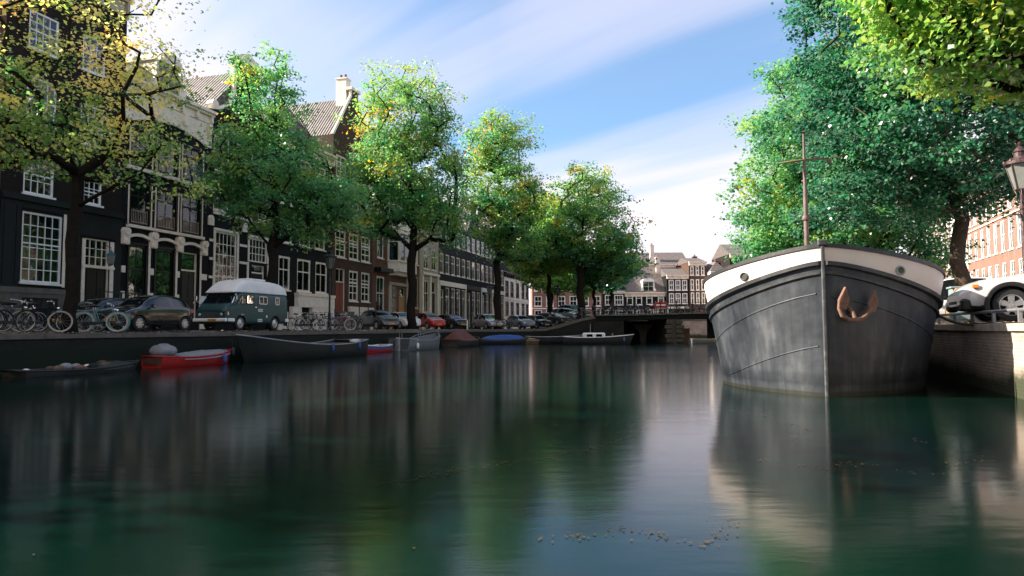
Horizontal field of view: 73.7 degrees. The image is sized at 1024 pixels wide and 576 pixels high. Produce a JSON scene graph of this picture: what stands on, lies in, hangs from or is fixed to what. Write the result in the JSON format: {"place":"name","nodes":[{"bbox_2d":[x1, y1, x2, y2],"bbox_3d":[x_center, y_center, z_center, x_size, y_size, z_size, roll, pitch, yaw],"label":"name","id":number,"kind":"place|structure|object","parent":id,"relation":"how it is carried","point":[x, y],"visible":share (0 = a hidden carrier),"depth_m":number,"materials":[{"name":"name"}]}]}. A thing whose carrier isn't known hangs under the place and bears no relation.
{"place":"outdoors","nodes":[
{"label":"outdoors","id":0,"kind":"place"},
{"bbox_2d":[0,316,593,333],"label":"street","id":1,"kind":"structure","parent":0,"point":[209,331],"depth_m":33.23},
{"bbox_2d":[0,0,8,178],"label":"canal house","id":2,"kind":"structure","parent":1,"relation":"on","point":[2,29],"depth_m":30.06,"materials":[{"name":"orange brick"}]},
{"bbox_2d":[0,299,36,331],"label":"bicycle","id":3,"kind":"object","parent":1,"relation":"on","point":[7,322],"visible":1,"depth_m":22.08,"materials":[{"name":"metal"}]},
{"bbox_2d":[0,300,45,331],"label":"bicycle","id":4,"kind":"object","parent":1,"relation":"on","point":[41,315],"visible":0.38,"depth_m":23.23,"materials":[{"name":"metal"}]},
{"bbox_2d":[0,300,48,331],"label":"bicycle","id":5,"kind":"object","parent":1,"relation":"on","point":[18,321],"visible":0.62,"depth_m":22.82,"materials":[{"name":"metal"}]},
{"bbox_2d":[8,300,73,331],"bbox_3d":[-15.754,0.946,22.842,1.846,1.068,0.623,2,2,-28],"label":"bicycle","id":6,"kind":"object","parent":1,"relation":"on","point":[38,323],"visible":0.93,"depth_m":22.79,"materials":[{"name":"black metal"}]},
{"bbox_2d":[0,0,133,330],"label":"canal house","id":7,"kind":"structure","parent":1,"relation":"on","point":[34,214],"depth_m":32.42,"materials":[{"name":"brown brick"}]},
{"bbox_2d":[21,153,55,199],"bbox_3d":[-21.918,-5.155,31.613,0.240,1.930,1.640,-1,-4,16],"label":"window","id":8,"kind":"structure","parent":7,"relation":"in","point":[33,187],"depth_m":31.67,"materials":[{"name":"white paint"}]},
{"bbox_2d":[18,211,62,285],"bbox_3d":[-21.825,-1.791,31.670,0.240,3.320,2.140,-1,-4,16],"label":"window","id":9,"kind":"structure","parent":7,"relation":"in","point":[41,233],"depth_m":31.69,"materials":[{"name":"white paint"}]},
{"bbox_2d":[26,78,55,128],"bbox_3d":[-21.936,-8.634,31.823,0.240,2.200,1.640,-1,-4,16],"label":"window","id":10,"kind":"structure","parent":7,"relation":"in","point":[49,88],"depth_m":32.17,"materials":[{"name":"white paint"}]},
{"bbox_2d":[27,9,58,58],"bbox_3d":[-21.953,-11.878,32.019,0.240,1.900,1.640,-1,-4,16],"label":"window","id":11,"kind":"structure","parent":7,"relation":"in","point":[53,25],"depth_m":32.05,"materials":[{"name":"white paint"}]},
{"bbox_2d":[80,103,102,149],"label":"window","id":12,"kind":"structure","parent":7,"relation":"in","point":[82,110],"depth_m":34.54,"materials":[{"name":"white paint"}]},
{"bbox_2d":[84,181,103,207],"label":"window","id":13,"kind":"structure","parent":7,"relation":"in","point":[90,189],"depth_m":34.43,"materials":[{"name":"white paint"}]},
{"bbox_2d":[81,34,107,78],"bbox_3d":[-21.197,-11.724,34.633,0.240,1.900,1.490,-1,-4,16],"label":"window","id":14,"kind":"structure","parent":7,"relation":"in","point":[98,48],"depth_m":34.64,"materials":[{"name":"white paint"}]},
{"bbox_2d":[84,238,108,300],"bbox_3d":[-21.071,-0.423,34.488,0.170,4.120,1.460,-1,-4,16],"label":"door","id":15,"kind":"structure","parent":7,"relation":"in","point":[95,278],"depth_m":34.56,"materials":[{"name":"black paint"}]},
{"bbox_2d":[54,302,108,331],"bbox_3d":[-15.897,1.091,25.248,1.846,1.068,0.623,0,-8,-10],"label":"bicycle","id":16,"kind":"object","parent":1,"relation":"on","point":[78,323],"visible":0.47,"depth_m":25.25,"materials":[{"name":"metal"}]},
{"bbox_2d":[46,298,148,330],"bbox_3d":[-17.459,1.104,29.147,2.040,1.430,4.236,-1,-4,16],"label":"parked car","id":17,"kind":"object","parent":1,"relation":"on","point":[101,303],"visible":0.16,"depth_m":28.23,"materials":[{"name":"black paint"}]},
{"bbox_2d":[76,302,128,331],"bbox_3d":[-15.042,1.068,24.927,1.846,1.068,0.623,2,2,-35],"label":"bicycle","id":18,"kind":"object","parent":1,"relation":"on","point":[96,323],"visible":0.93,"depth_m":24.84,"materials":[{"name":"metal"}]},
{"bbox_2d":[76,303,130,331],"bbox_3d":[-15.223,1.098,25.380,1.846,1.068,0.623,1,3,-25],"label":"bicycle","id":19,"kind":"object","parent":1,"relation":"on","point":[110,317],"visible":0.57,"depth_m":25.40,"materials":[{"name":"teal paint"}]},
{"bbox_2d":[0,0,227,333],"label":"street tree","id":20,"kind":"object","parent":1,"relation":"on","point":[30,120],"visible":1,"depth_m":23.75,"materials":[{"name":"green plant"}]},
{"bbox_2d":[98,295,193,330],"bbox_3d":[-14.926,1.005,27.899,1.960,1.470,3.636,-1,-4,16],"label":"parked car","id":21,"kind":"object","parent":1,"relation":"on","point":[156,312],"visible":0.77,"depth_m":27.41,"materials":[{"name":"black paint"}]},
{"bbox_2d":[120,53,217,330],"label":"canal house","id":22,"kind":"structure","parent":1,"relation":"on","point":[164,250],"depth_m":39.17,"materials":[{"name":"black brick"}]},
{"bbox_2d":[126,242,148,298],"bbox_3d":[-20.309,-0.528,36.876,0.220,3.810,1.370,-1,-4,16],"label":"window","id":23,"kind":"structure","parent":22,"relation":"in","point":[137,269],"depth_m":36.99,"materials":[{"name":"glass"}]},
{"bbox_2d":[129,182,151,225],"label":"window","id":24,"kind":"structure","parent":22,"relation":"in","point":[138,213],"depth_m":37.29,"materials":[{"name":"glass"}]},
{"bbox_2d":[131,126,152,168],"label":"window","id":25,"kind":"structure","parent":22,"relation":"in","point":[134,147],"depth_m":37.31,"materials":[{"name":"glass"}]},
{"bbox_2d":[153,246,175,296],"bbox_3d":[-19.775,-0.420,38.722,0.220,3.810,1.520,-1,-4,16],"label":"window","id":26,"kind":"structure","parent":22,"relation":"in","point":[163,284],"depth_m":38.88,"materials":[{"name":"glass"}]},
{"bbox_2d":[156,186,177,230],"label":"window","id":27,"kind":"structure","parent":22,"relation":"in","point":[166,218],"depth_m":39.13,"materials":[{"name":"grey glass"}]},
{"bbox_2d":[157,134,179,176],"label":"window","id":28,"kind":"structure","parent":22,"relation":"in","point":[172,170],"depth_m":39.50,"materials":[{"name":"grey glass"}]},
{"bbox_2d":[181,252,196,319],"bbox_3d":[-19.324,-0.113,40.606,0.170,4.020,1.340,-1,-4,16],"label":"door","id":29,"kind":"structure","parent":22,"relation":"in","point":[188,262],"depth_m":40.77,"materials":[{"name":"green paint"}]},
{"bbox_2d":[181,193,201,234],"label":"window","id":30,"kind":"structure","parent":22,"relation":"in","point":[191,215],"depth_m":41.00,"materials":[{"name":"grey glass"}]},
{"bbox_2d":[183,144,202,181],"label":"window","id":31,"kind":"structure","parent":22,"relation":"in","point":[197,151],"depth_m":41.15,"materials":[{"name":"grey glass"}]},
{"bbox_2d":[183,54,275,329],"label":"canal house","id":32,"kind":"structure","parent":1,"relation":"on","point":[239,256],"depth_m":44.73,"materials":[{"name":"brown brick"}]},
{"bbox_2d":[212,227,238,285],"bbox_3d":[-18.364,-1.178,43.702,0.210,5.110,2.370,-1,-4,16],"label":"window","id":33,"kind":"structure","parent":32,"relation":"in","point":[225,267],"depth_m":43.79,"materials":[{"name":"white glass"}]},
{"bbox_2d":[247,234,268,263],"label":"window","id":34,"kind":"structure","parent":32,"relation":"in","point":[258,253],"depth_m":46.96,"materials":[{"name":"beige paint"}]},
{"bbox_2d":[252,265,263,279],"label":"window","id":35,"kind":"structure","parent":32,"relation":"in","point":[257,271],"depth_m":46.96,"materials":[{"name":"white paint"}]},
{"bbox_2d":[193,278,288,329],"bbox_3d":[-13.394,0.814,34.070,2.380,2.580,4.956,-1,-4,16],"label":"camper van","id":36,"kind":"object","parent":1,"relation":"on","point":[243,304],"visible":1,"depth_m":32.88,"materials":[{"name":"teal paint"}]},
{"bbox_2d":[183,35,386,329],"bbox_3d":[-12.667,-5.534,38.130,11.478,16.307,9.866,0,-3,0],"label":"street tree","id":37,"kind":"object","parent":1,"relation":"on","point":[317,192],"visible":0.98,"depth_m":37.42,"materials":[{"name":"green plant"}]},
{"bbox_2d":[264,104,337,329],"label":"canal house","id":38,"kind":"structure","parent":1,"relation":"on","point":[301,276],"depth_m":52.41,"materials":[{"name":"black brick"}]},
{"bbox_2d":[278,255,290,291],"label":"window","id":39,"kind":"structure","parent":38,"relation":"in","point":[284,262],"depth_m":49.89,"materials":[{"name":"beige paint"}]},
{"bbox_2d":[296,258,311,292],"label":"window","id":40,"kind":"structure","parent":38,"relation":"in","point":[303,266],"depth_m":52.22,"materials":[{"name":"beige paint"}]},
{"bbox_2d":[315,262,327,294],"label":"window","id":41,"kind":"structure","parent":38,"relation":"in","point":[321,270],"depth_m":54.53,"materials":[{"name":"beige paint"}]},
{"bbox_2d":[323,248,336,330],"bbox_3d":[-10.822,0.099,40.535,0.800,5.020,0.800,1,-4,-17],"label":"street lamp","id":42,"kind":"object","parent":1,"relation":"on","point":[330,258],"visible":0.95,"depth_m":40.47,"materials":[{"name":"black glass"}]},
{"bbox_2d":[288,74,373,329],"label":"canal house","id":43,"kind":"structure","parent":1,"relation":"on","point":[352,278],"depth_m":59.19,"materials":[{"name":"brown brick"}]},
{"bbox_2d":[336,268,343,310],"bbox_3d":[-14.504,0.166,57.259,0.170,3.620,1.490,-1,-4,16],"label":"door","id":44,"kind":"structure","parent":43,"relation":"in","point":[339,272],"depth_m":57.40,"materials":[{"name":"paint"}]},
{"bbox_2d":[335,229,346,259],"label":"window","id":45,"kind":"structure","parent":43,"relation":"in","point":[340,254],"depth_m":57.47,"materials":[{"name":"beige paint"}]},
{"bbox_2d":[348,270,358,302],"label":"window","id":46,"kind":"structure","parent":43,"relation":"in","point":[353,275],"depth_m":59.54,"materials":[{"name":"beige paint"}]},
{"bbox_2d":[349,233,359,261],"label":"window","id":47,"kind":"structure","parent":43,"relation":"in","point":[353,249],"depth_m":59.68,"materials":[{"name":"beige paint"}]},
{"bbox_2d":[361,236,370,263],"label":"window","id":48,"kind":"structure","parent":43,"relation":"in","point":[365,248],"depth_m":61.77,"materials":[{"name":"beige paint"}]},
{"bbox_2d":[361,272,370,302],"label":"window","id":49,"kind":"structure","parent":43,"relation":"in","point":[364,276],"depth_m":61.49,"materials":[{"name":"beige paint"}]},
{"bbox_2d":[358,310,398,329],"bbox_3d":[-9.924,2.351,50.878,2.060,1.480,4.136,2,-4,-37],"label":"parked car","id":50,"kind":"object","parent":1,"relation":"on","point":[378,319],"visible":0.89,"depth_m":49.92,"materials":[{"name":"grey paint"}]},
{"bbox_2d":[371,143,421,329],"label":"canal house","id":51,"kind":"structure","parent":1,"relation":"on","point":[389,281],"depth_m":66.12,"materials":[{"name":"orange brick"}]},
{"bbox_2d":[376,276,383,309],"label":"window","id":52,"kind":"structure","parent":51,"relation":"in","point":[380,280],"depth_m":64.39,"materials":[{"name":"beige paint"}]},
{"bbox_2d":[387,230,417,277],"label":"bay window","id":53,"kind":"structure","parent":51,"relation":"in","point":[397,255],"depth_m":66.21,"materials":[{"name":"beige paint"}]},
{"bbox_2d":[385,312,420,328],"bbox_3d":[-8.787,2.614,54.808,2.020,1.417,3.686,2,-4,-37],"label":"parked car","id":54,"kind":"object","parent":1,"relation":"on","point":[402,318],"visible":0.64,"depth_m":53.71,"materials":[{"name":"white paint"}]},
{"bbox_2d":[331,56,490,328],"bbox_3d":[-8.265,-7.479,54.188,13.270,22.084,12.550,0,-3,0],"label":"street tree","id":55,"kind":"object","parent":1,"relation":"on","point":[393,148],"visible":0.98,"depth_m":52.80,"materials":[{"name":"green plant"}]},
{"bbox_2d":[418,165,439,328],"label":"canal house","id":56,"kind":"structure","parent":1,"relation":"on","point":[430,284],"depth_m":75.72,"materials":[{"name":"stone"}]},
{"bbox_2d":[416,313,445,328],"bbox_3d":[-7.317,2.886,59.893,1.990,1.470,3.736,2,-4,-37],"label":"parked car","id":57,"kind":"object","parent":1,"relation":"on","point":[429,320],"visible":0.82,"depth_m":58.82,"materials":[{"name":"red paint"}]},
{"bbox_2d":[434,314,468,328],"bbox_3d":[-5.792,3.213,65.168,2.090,1.438,4.336,2,-4,-37],"label":"parked car","id":58,"kind":"object","parent":1,"relation":"on","point":[452,321],"visible":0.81,"depth_m":63.85,"materials":[{"name":"black paint"}]},
{"bbox_2d":[439,201,468,328],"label":"canal house","id":59,"kind":"structure","parent":1,"relation":"on","point":[452,282],"depth_m":82.71,"materials":[{"name":"black paint"}]},
{"bbox_2d":[462,199,480,328],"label":"canal house","id":60,"kind":"structure","parent":1,"relation":"on","point":[473,289],"depth_m":89.74,"materials":[{"name":"black brick"}]},
{"bbox_2d":[478,222,493,328],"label":"canal house","id":61,"kind":"structure","parent":1,"relation":"on","point":[486,271],"depth_m":94.79,"materials":[{"name":"brick"}]},
{"bbox_2d":[472,314,502,328],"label":"parked car","id":62,"kind":"object","parent":1,"relation":"on","point":[487,321],"visible":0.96,"depth_m":67.11,"materials":[{"name":"silver metal"}]},
{"bbox_2d":[482,215,504,328],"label":"canal house","id":63,"kind":"structure","parent":1,"relation":"on","point":[502,299],"depth_m":102.29,"materials":[{"name":"black paint"}]},
{"bbox_2d":[449,102,562,328],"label":"street tree","id":64,"kind":"object","parent":1,"relation":"on","point":[501,235],"visible":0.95,"depth_m":66.68,"materials":[{"name":"green plant"}]},
{"bbox_2d":[2,319,1017,333],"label":"fallen leaves","id":65,"kind":"object","parent":1,"relation":"on","point":[267,330],"visible":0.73,"depth_m":27.95,"materials":[{"name":"brown plant"}]},
{"bbox_2d":[504,262,530,328],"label":"canal house","id":66,"kind":"structure","parent":1,"relation":"on","point":[516,296],"depth_m":108.59,"materials":[{"name":"beige paint"}]},
{"bbox_2d":[505,315,534,328],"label":"parked car","id":67,"kind":"object","parent":1,"relation":"on","point":[519,321],"visible":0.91,"depth_m":69.17,"materials":[{"name":"grey paint"}]},
{"bbox_2d":[522,315,551,328],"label":"parked car","id":68,"kind":"object","parent":1,"relation":"on","point":[541,321],"visible":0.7,"depth_m":70.10,"materials":[{"name":"black paint"}]},
{"bbox_2d":[500,188,576,311],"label":"street tree","id":69,"kind":"object","parent":1,"relation":"on","point":[543,268],"visible":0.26,"depth_m":74.77,"materials":[{"name":"green plant"}]},
{"bbox_2d":[514,268,596,311],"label":"street tree","id":70,"kind":"object","parent":1,"relation":"on","point":[566,286],"visible":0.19,"depth_m":95.07,"materials":[{"name":"green plant"}]},
{"bbox_2d":[530,283,601,315],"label":"canal house","id":71,"kind":"structure","parent":1,"relation":"on","point":[539,302],"depth_m":122.14,"materials":[{"name":"orange brick"}]},
{"bbox_2d":[517,160,660,318],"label":"street tree","id":72,"kind":"object","parent":1,"relation":"on","point":[609,250],"visible":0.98,"depth_m":70.69,"materials":[{"name":"green plant"}]},
{"bbox_2d":[0,337,1023,575],"bbox_3d":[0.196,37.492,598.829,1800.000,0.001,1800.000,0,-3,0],"label":"water","id":73,"kind":"structure","parent":0,"point":[289,479],"depth_m":6.50,"materials":[{"name":"green liquid"}]},
{"bbox_2d":[0,360,139,377],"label":"moored boat","id":74,"kind":"object","parent":73,"relation":"on","point":[101,366],"visible":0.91,"depth_m":21.61,"materials":[{"name":"brown wood"}]},
{"bbox_2d":[140,342,234,367],"bbox_3d":[-12.604,2.724,27.126,1.535,1.162,4.361,-1,-4,16],"label":"moored boat","id":75,"kind":"object","parent":73,"relation":"on","point":[163,355],"visible":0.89,"depth_m":25.70,"materials":[{"name":"red paint"}]},
{"bbox_2d":[0,317,594,375],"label":"quay wall","id":76,"kind":"structure","parent":73,"relation":"on","point":[27,351],"depth_m":25.76,"materials":[{"name":"brick"}]},
{"bbox_2d":[236,334,368,361],"bbox_3d":[-10.207,3.013,33.398,2.830,1.615,9.824,-1,-4,16],"label":"moored boat","id":77,"kind":"object","parent":73,"relation":"on","point":[256,349],"visible":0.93,"depth_m":30.83,"materials":[{"name":"metal"}]},
{"bbox_2d":[367,344,392,352],"bbox_3d":[-8.471,3.714,41.004,1.379,0.815,3.962,-1,-4,16],"label":"moored boat","id":78,"kind":"object","parent":73,"relation":"on","point":[377,348],"visible":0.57,"depth_m":40.80,"materials":[{"name":"red paint"}]},
{"bbox_2d":[388,329,439,350],"bbox_3d":[-6.450,3.705,46.944,2.229,1.726,6.625,-1,-4,16],"label":"moored boat","id":79,"kind":"object","parent":73,"relation":"on","point":[428,342],"visible":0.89,"depth_m":44.92,"materials":[{"name":"grey paint"}]},
{"bbox_2d":[441,329,478,346],"bbox_3d":[-3.933,4.163,55.293,2.160,1.693,6.063,-1,-4,16],"label":"moored boat","id":80,"kind":"object","parent":73,"relation":"on","point":[459,338],"visible":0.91,"depth_m":53.05,"materials":[{"name":"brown wood"}]},
{"bbox_2d":[32,395,960,554],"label":"floating leaves","id":81,"kind":"object","parent":73,"relation":"on","point":[602,450],"visible":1,"depth_m":6.40,"materials":[{"name":"brown plant"}]},
{"bbox_2d":[479,335,529,344],"bbox_3d":[-0.580,4.768,61.724,4.863,1.125,1.860,0,-3,-9],"label":"moored boat","id":82,"kind":"object","parent":73,"relation":"on","point":[503,339],"visible":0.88,"depth_m":60.99,"materials":[{"name":"blue wood"}]},
{"bbox_2d":[525,335,581,343],"bbox_3d":[4.019,4.791,62.424,5.661,1.115,1.829,0,-3,3],"label":"moored boat","id":83,"kind":"object","parent":73,"relation":"on","point":[551,339],"visible":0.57,"depth_m":61.62,"materials":[{"name":"metal"}]},
{"bbox_2d":[562,324,633,343],"bbox_3d":[7.616,4.198,60.255,6.262,2.000,2.129,-1,-3,7],"label":"moored boat","id":84,"kind":"object","parent":73,"relation":"on","point":[593,338],"visible":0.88,"depth_m":59.43,"materials":[{"name":"grey paint"}]},
{"bbox_2d":[585,300,714,342],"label":"bridge","id":85,"kind":"structure","parent":73,"relation":"on","point":[663,327],"depth_m":63.02,"materials":[{"name":"black paint"}]},
{"bbox_2d":[644,320,706,337],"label":"quay wall","id":86,"kind":"structure","parent":73,"relation":"on","point":[698,328],"depth_m":99.66,"materials":[{"name":"brick"}]},
{"bbox_2d":[703,131,945,396],"bbox_3d":[8.918,-0.195,20.457,5.270,6.860,15.125,-2,-4,22],"label":"barge","id":87,"kind":"object","parent":73,"relation":"on","point":[822,317],"visible":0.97,"depth_m":13.87,"materials":[{"name":"metal"}]},
{"bbox_2d":[927,323,1023,399],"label":"quay wall","id":88,"kind":"structure","parent":73,"relation":"on","point":[989,357],"depth_m":14.84,"materials":[{"name":"brick"}]},
{"bbox_2d":[937,308,1023,323],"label":"quay rail","id":89,"kind":"object","parent":88,"relation":"on","point":[1017,310],"visible":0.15,"depth_m":14.51,"materials":[{"name":"metal"}]},
{"bbox_2d":[126,0,992,329],"label":"sky","id":90,"kind":"structure","parent":0,"point":[643,89],"materials":[{"name":"blue"}]},
{"bbox_2d":[935,318,1023,323],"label":"street","id":91,"kind":"structure","parent":0,"point":[942,321],"depth_m":38.87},
{"bbox_2d":[556,252,629,315],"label":"street tree","id":92,"kind":"object","parent":91,"relation":"on","point":[592,281],"visible":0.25,"depth_m":76.13,"materials":[{"name":"green plant"}]},
{"bbox_2d":[589,251,642,312],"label":"street tree","id":93,"kind":"object","parent":91,"relation":"on","point":[610,292],"visible":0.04,"depth_m":87.66,"materials":[{"name":"green plant"}]},
{"bbox_2d":[712,9,987,278],"bbox_3d":[20.520,-6.676,42.849,16.112,18.614,14.412,0,-3,0],"label":"street tree","id":94,"kind":"object","parent":91,"relation":"on","point":[775,206],"visible":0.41,"depth_m":40.83,"materials":[{"name":"green plant"}]},
{"bbox_2d":[750,0,1023,323],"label":"street tree","id":95,"kind":"object","parent":91,"relation":"on","point":[935,184],"visible":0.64,"depth_m":25.03,"materials":[{"name":"green plant"}]},
{"bbox_2d":[819,0,1023,122],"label":"street tree","id":96,"kind":"object","parent":91,"relation":"on","point":[978,45],"visible":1,"depth_m":9.69,"materials":[{"name":"green plant"}]},
{"bbox_2d":[946,286,969,321],"bbox_3d":[11.953,0.440,18.203,0.520,0.950,0.480,-2,-4,20],"label":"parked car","id":97,"kind":"object","parent":91,"relation":"on","point":[961,318],"visible":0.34,"depth_m":18.02,"materials":[{"name":"white metal"}]},
{"bbox_2d":[939,277,998,321],"bbox_3d":[19.598,0.551,30.819,4.636,2.008,2.240,-2,-4,22],"label":"parked car","id":98,"kind":"object","parent":91,"relation":"on","point":[949,282],"visible":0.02,"depth_m":30.11,"materials":[{"name":"white paint"}]},
{"bbox_2d":[945,271,1023,321],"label":"parked car","id":99,"kind":"object","parent":91,"relation":"on","point":[1007,292],"visible":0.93,"depth_m":15.13,"materials":[{"name":"silver metal"}]},
{"bbox_2d":[967,133,1007,277],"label":"canal house","id":100,"kind":"structure","parent":91,"relation":"on","point":[990,260],"depth_m":67.28,"materials":[{"name":"orange brick"}]},
{"bbox_2d":[1002,142,1023,321],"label":"street lamp","id":101,"kind":"object","parent":91,"relation":"on","point":[1014,167],"visible":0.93,"depth_m":17.26,"materials":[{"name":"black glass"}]},
{"bbox_2d":[1004,141,1022,275],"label":"canal house","id":102,"kind":"structure","parent":91,"relation":"on","point":[1014,250],"depth_m":60.65,"materials":[{"name":"brick"}]},
{"label":"far street","id":103,"kind":"structure","parent":0,"visible":0},
{"bbox_2d":[603,285,624,313],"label":"canal house","id":104,"kind":"structure","parent":103,"relation":"on","point":[619,296],"depth_m":122.12,"materials":[{"name":"brown brick"}]},
{"bbox_2d":[623,255,665,313],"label":"canal house","id":105,"kind":"structure","parent":103,"relation":"on","point":[646,291],"depth_m":124.61,"materials":[{"name":"black paint"}]},
{"bbox_2d":[637,243,685,267],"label":"canal house","id":106,"kind":"structure","parent":103,"relation":"on","point":[669,260],"depth_m":136.47,"materials":[{"name":"white paint"}]},
{"bbox_2d":[660,264,688,312],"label":"canal house","id":107,"kind":"structure","parent":103,"relation":"on","point":[675,282],"depth_m":123.29,"materials":[{"name":"black brick"}]},
{"bbox_2d":[677,255,706,312],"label":"canal house","id":108,"kind":"structure","parent":103,"relation":"on","point":[694,267],"depth_m":123.36,"materials":[{"name":"brown brick"}]},
{"bbox_2d":[712,244,749,267],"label":"canal house","id":109,"kind":"structure","parent":103,"relation":"on","point":[720,254],"depth_m":124.97,"materials":[{"name":"brown brick"}]},
{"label":"square","id":110,"kind":"structure","parent":0,"visible":0},
{"bbox_2d":[538,312,571,324],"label":"parked car","id":111,"kind":"object","parent":110,"relation":"on","point":[556,318],"visible":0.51,"depth_m":71.88,"materials":[{"name":"grey paint"}]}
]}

